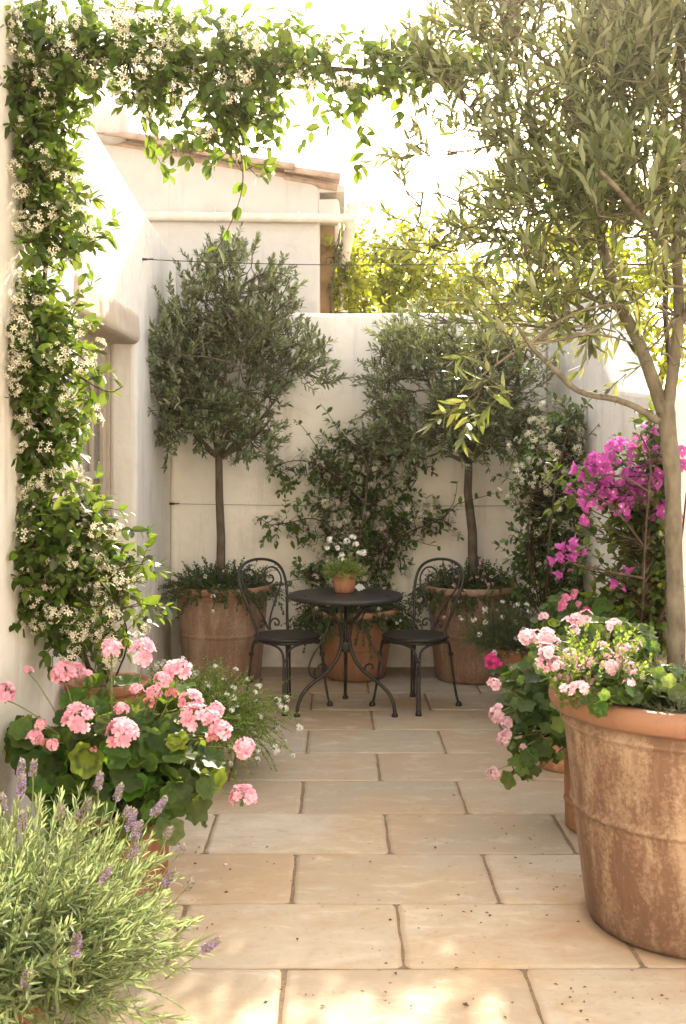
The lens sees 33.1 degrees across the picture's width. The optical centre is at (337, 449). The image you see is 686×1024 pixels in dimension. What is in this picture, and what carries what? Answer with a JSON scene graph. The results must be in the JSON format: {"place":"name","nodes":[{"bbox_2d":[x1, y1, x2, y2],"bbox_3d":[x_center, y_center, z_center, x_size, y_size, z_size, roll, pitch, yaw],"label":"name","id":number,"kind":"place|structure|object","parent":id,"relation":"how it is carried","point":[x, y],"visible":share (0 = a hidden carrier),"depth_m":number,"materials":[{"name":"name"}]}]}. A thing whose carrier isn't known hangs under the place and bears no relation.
{"place":"outdoors","nodes":[
{"label":"outdoors","id":0,"kind":"place"},
{"bbox_2d":[11,0,685,390],"label":"sky","id":1,"kind":"structure","parent":0,"point":[333,153],"materials":[{"name":"white"}]},
{"bbox_2d":[25,667,685,1023],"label":"paving","id":2,"kind":"structure","parent":0,"point":[336,915],"depth_m":4.23,"materials":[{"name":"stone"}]},
{"bbox_2d":[8,1002,44,1023],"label":"terracotta pot","id":3,"kind":"object","parent":2,"relation":"on","point":[24,1019],"visible":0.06,"depth_m":3.04,"materials":[{"name":"ceramic"}]},
{"bbox_2d":[0,757,221,1023],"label":"lavender bush","id":4,"kind":"object","parent":3,"relation":"in","point":[69,939],"visible":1,"depth_m":3.01,"materials":[{"name":"green plant"}]},
{"bbox_2d":[35,792,168,901],"bbox_3d":[-0.849,1.453,4.280,0.526,0.322,0.522,0,0,0],"label":"terracotta pot","id":5,"kind":"object","parent":2,"relation":"on","point":[153,846],"visible":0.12,"depth_m":4.14,"materials":[{"name":"ceramic"}]},
{"bbox_2d":[0,636,257,858],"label":"pink geranium","id":6,"kind":"object","parent":5,"relation":"in","point":[136,745],"visible":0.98,"depth_m":4.06,"materials":[{"name":"green plant"}]},
{"bbox_2d":[64,672,151,712],"bbox_3d":[-1.030,1.326,5.201,0.392,0.576,0.388,0,0,0],"label":"terracotta pot","id":7,"kind":"object","parent":2,"relation":"on","point":[118,691],"visible":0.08,"depth_m":5.10,"materials":[{"name":"ceramic"}]},
{"bbox_2d":[0,0,543,690],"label":"climbing jasmine","id":8,"kind":"object","parent":7,"relation":"in","point":[62,556],"visible":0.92,"depth_m":4.47,"materials":[{"name":"green plant"}]},
{"bbox_2d":[172,580,272,684],"bbox_3d":[-0.809,1.281,8.130,0.710,0.666,0.702,0,0,0],"label":"terracotta pot","id":9,"kind":"object","parent":2,"relation":"on","point":[220,632],"visible":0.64,"depth_m":7.87,"materials":[{"name":"ceramic"}]},
{"bbox_2d":[158,556,294,623],"bbox_3d":[-0.796,0.966,8.127,0.994,0.426,1.037,0,0,0],"label":"groundcover plant","id":10,"kind":"object","parent":9,"relation":"in","point":[208,581],"visible":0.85,"depth_m":7.94,"materials":[{"name":"green plant"}]},
{"bbox_2d":[146,221,358,584],"bbox_3d":[-0.623,-0.313,7.961,1.555,2.560,1.222,0,0,0],"label":"olive tree","id":11,"kind":"object","parent":9,"relation":"in","point":[262,326],"visible":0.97,"depth_m":7.94,"materials":[{"name":"leaf"},{"name":"twig bark"},{"name":"dark bark"}]},
{"bbox_2d":[237,558,332,715],"bbox_3d":[-0.345,1.157,7.287,0.502,0.913,0.424,0,0,45],"label":"bistro chair","id":12,"kind":"object","parent":2,"relation":"on","point":[287,638],"visible":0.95,"depth_m":7.26,"materials":[{"name":"metal"}]},
{"bbox_2d":[288,587,402,717],"bbox_3d":[0.052,1.249,7.132,0.713,0.730,0.717,0,0,0],"label":"bistro table","id":13,"kind":"object","parent":2,"relation":"on","point":[324,598],"visible":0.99,"depth_m":7.05,"materials":[{"name":"metal"}]},
{"bbox_2d":[331,572,357,592],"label":"pot","id":14,"kind":"object","parent":13,"relation":"on","point":[346,585],"visible":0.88,"depth_m":7.14,"materials":[{"name":"ceramic"}]},
{"bbox_2d":[316,534,369,583],"bbox_3d":[0.041,0.675,7.195,0.354,0.303,0.336,0,0,0],"label":"potted plant","id":15,"kind":"object","parent":14,"relation":"in","point":[350,566],"visible":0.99,"depth_m":7.14,"materials":[{"name":"green plant"}]},
{"bbox_2d":[355,583,365,590],"bbox_3d":[0.136,0.868,7.280,0.087,0.045,0.065,0,0,0],"label":"fallen blossom","id":16,"kind":"object","parent":13,"relation":"on","point":[358,587],"visible":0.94,"depth_m":7.27,"materials":[{"name":"white plant"}]},
{"bbox_2d":[311,606,398,681],"bbox_3d":[0.126,1.368,8.189,0.621,0.492,0.620,0,0,0],"label":"terracotta pot","id":17,"kind":"object","parent":2,"relation":"on","point":[355,673],"visible":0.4,"depth_m":7.98,"materials":[{"name":"ceramic"}]},
{"bbox_2d":[279,575,426,658],"bbox_3d":[0.124,1.153,8.190,0.983,0.530,0.953,0,0,30],"label":"trailing plant","id":18,"kind":"object","parent":17,"relation":"in","point":[400,621],"visible":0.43,"depth_m":7.97,"materials":[{"name":"green plant"}]},
{"bbox_2d":[369,558,464,716],"bbox_3d":[0.519,1.157,7.287,0.424,0.913,0.502,0,0,45],"label":"bistro chair","id":19,"kind":"object","parent":2,"relation":"on","point":[412,638],"visible":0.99,"depth_m":7.26,"materials":[{"name":"metal"}]},
{"bbox_2d":[178,681,663,1019],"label":"leaf litter","id":20,"kind":"object","parent":2,"relation":"on","point":[464,1004],"visible":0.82,"depth_m":3.88,"materials":[{"name":"brown plant"}]},
{"bbox_2d":[422,580,521,684],"bbox_3d":[0.947,1.281,8.131,0.694,0.666,0.686,0,0,0],"label":"terracotta pot","id":21,"kind":"object","parent":2,"relation":"on","point":[472,670],"visible":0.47,"depth_m":7.88,"materials":[{"name":"ceramic"}]},
{"bbox_2d":[349,268,560,586],"bbox_3d":[0.821,-0.142,8.015,1.485,2.218,1.070,0,0,0],"label":"olive tree","id":22,"kind":"object","parent":21,"relation":"in","point":[414,348],"visible":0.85,"depth_m":7.94,"materials":[{"name":"green plant"}]},
{"bbox_2d":[404,556,536,622],"bbox_3d":[0.932,0.972,8.128,0.934,0.432,0.948,0,0,0],"label":"groundcover plant","id":23,"kind":"object","parent":21,"relation":"in","point":[485,579],"visible":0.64,"depth_m":7.97,"materials":[{"name":"green plant"}]},
{"bbox_2d":[497,645,529,717],"bbox_3d":[1.090,1.408,7.000,0.251,0.412,0.249,0,0,0],"label":"terracotta pot","id":24,"kind":"object","parent":2,"relation":"on","point":[513,659],"visible":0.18,"depth_m":6.92,"materials":[{"name":"ceramic"}]},
{"bbox_2d":[449,599,541,660],"bbox_3d":[1.033,1.122,6.986,0.721,0.439,0.733,0,0,0],"label":"rosemary shrub","id":25,"kind":"object","parent":24,"relation":"in","point":[504,635],"visible":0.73,"depth_m":6.91,"materials":[{"name":"green plant"}]},
{"bbox_2d":[538,709,563,772],"bbox_3d":[1.151,1.433,5.850,0.339,0.362,0.341,0,0,0],"label":"terracotta pot","id":26,"kind":"object","parent":2,"relation":"on","point":[550,766],"visible":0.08,"depth_m":5.74,"materials":[{"name":"ceramic"}]},
{"bbox_2d":[484,586,639,679],"bbox_3d":[1.095,1.007,5.686,0.508,0.684,0.696,0,0,-38],"label":"magenta pelargonium","id":27,"kind":"object","parent":26,"relation":"in","point":[554,610],"visible":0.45,"depth_m":5.57,"materials":[{"name":"green plant"}]},
{"bbox_2d":[563,748,576,831],"bbox_3d":[1.120,1.353,4.931,0.368,0.522,0.372,0,0,0],"label":"terracotta pot","id":28,"kind":"object","parent":2,"relation":"on","point":[570,821],"visible":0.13,"depth_m":4.89,"materials":[{"name":"ceramic"}]},
{"bbox_2d":[486,656,566,789],"bbox_3d":[0.899,1.141,4.904,0.461,0.535,0.470,0,0,20],"label":"trailing pelargonium","id":29,"kind":"object","parent":28,"relation":"in","point":[529,701],"visible":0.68,"depth_m":4.78,"materials":[{"name":"green plant"}]},
{"bbox_2d":[548,660,685,958],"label":"terracotta pot","id":30,"kind":"object","parent":2,"relation":"on","point":[627,791],"visible":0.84,"depth_m":3.67,"materials":[{"name":"ceramic"}]},
{"bbox_2d":[352,0,685,672],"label":"olive tree","id":31,"kind":"object","parent":30,"relation":"in","point":[621,48],"visible":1,"depth_m":3.85,"materials":[{"name":"green plant"}]},
{"bbox_2d":[518,609,685,717],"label":"pink pelargonium","id":32,"kind":"object","parent":30,"relation":"in","point":[600,671],"visible":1,"depth_m":3.76,"materials":[{"name":"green plant"}]},
{"bbox_2d":[631,658,685,713],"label":"sage plant","id":33,"kind":"object","parent":30,"relation":"in","point":[657,704],"visible":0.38,"depth_m":3.69,"materials":[{"name":"green plant"}]},
{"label":"terracotta pot","id":34,"kind":"object","parent":2,"relation":"on","visible":0},
{"bbox_2d":[134,655,306,784],"bbox_3d":[-0.735,1.337,5.724,1.167,0.638,1.200,0,0,0],"label":"alyssum bush","id":35,"kind":"object","parent":34,"relation":"in","point":[236,717],"visible":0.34,"depth_m":5.71,"materials":[{"name":"green plant"}]},
{"label":"ground","id":36,"kind":"structure","parent":0,"visible":0},
{"bbox_2d":[0,0,175,855],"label":"house wall","id":37,"kind":"structure","parent":36,"relation":"on","point":[119,446],"depth_m":6.57,"materials":[{"name":"paint"}]},
{"bbox_2d":[78,333,112,675],"bbox_3d":[-1.431,0.479,6.345,0.139,2.270,1.586,0,0,0],"label":"door","id":38,"kind":"structure","parent":37,"relation":"in","point":[100,447],"depth_m":6.98,"materials":[{"name":"paint"}]},
{"bbox_2d":[87,106,359,313],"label":"neighbour house","id":39,"kind":"structure","parent":36,"relation":"on","point":[294,211],"depth_m":9.00,"materials":[{"name":"paint"}]},
{"bbox_2d":[320,223,391,313],"bbox_3d":[0.110,-1.346,9.203,0.680,1.182,1.287,0,0,0],"label":"house creeper","id":40,"kind":"object","parent":39,"relation":"attached to","point":[358,283],"visible":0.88,"depth_m":9.26,"materials":[{"name":"green plant"}]},
{"bbox_2d":[171,313,546,667],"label":"garden wall","id":41,"kind":"structure","parent":36,"relation":"on","point":[249,495],"depth_m":8.56,"materials":[{"name":"paint"}]},
{"bbox_2d":[169,503,511,505],"bbox_3d":[0.162,0.408,8.520,2.836,0.030,0.018,0,0,0],"label":"trellis wire","id":42,"kind":"object","parent":41,"relation":"attached to","point":[230,504],"visible":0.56,"depth_m":8.52,"materials":[{"name":"grey metal"}]},
{"bbox_2d":[251,405,499,606],"bbox_3d":[0.261,0.410,8.191,1.760,1.463,0.875,0,0,0],"label":"climbing jasmine","id":43,"kind":"object","parent":41,"relation":"attached to","point":[355,455],"visible":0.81,"depth_m":8.31,"materials":[{"name":"green plant"}]},
{"bbox_2d":[335,202,466,313],"bbox_3d":[0.435,-0.392,11.175,1.661,4.019,1.888,0,0,0],"label":"garden tree","id":44,"kind":"object","parent":36,"relation":"on","point":[395,285],"visible":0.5,"depth_m":10.95,"materials":[{"name":"green plant"}]},
{"bbox_2d":[404,233,559,317],"bbox_3d":[1.433,-0.274,11.606,2.036,3.790,1.637,0,0,0],"label":"garden tree","id":45,"kind":"object","parent":36,"relation":"on","point":[461,273],"visible":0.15,"depth_m":11.39,"materials":[{"name":"green plant"}]},
{"bbox_2d":[504,172,685,386],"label":"garden tree","id":46,"kind":"object","parent":36,"relation":"on","point":[625,255],"visible":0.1,"depth_m":9.79,"materials":[{"name":"green plant"}]},
{"bbox_2d":[546,291,685,659],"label":"side wall","id":47,"kind":"structure","parent":36,"relation":"on","point":[610,418],"depth_m":6.83,"materials":[{"name":"paint"}]},
{"bbox_2d":[142,257,593,270],"bbox_3d":[0.186,-1.096,7.340,2.893,0.300,0.018,0,0,0],"label":"trellis wire","id":48,"kind":"object","parent":47,"relation":"attached to","point":[144,259],"visible":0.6,"depth_m":7.34,"materials":[{"name":"grey metal"}]},
{"bbox_2d":[539,397,685,657],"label":"bougainvillea","id":49,"kind":"object","parent":47,"relation":"attached to","point":[634,501],"visible":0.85,"depth_m":5.46,"materials":[{"name":"leaf"},{"name":"magenta petal"},{"name":"bark"}]},
{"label":"terracotta pot","id":50,"kind":"object","parent":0,"visible":0},
{"bbox_2d":[485,387,599,626],"bbox_3d":[1.326,0.479,7.268,0.725,1.740,0.861,0,0,0],"label":"climbing jasmine","id":51,"kind":"object","parent":50,"relation":"in","point":[538,492],"visible":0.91,"depth_m":7.21,"materials":[{"name":"leaf"},{"name":"white petal"}]}
]}

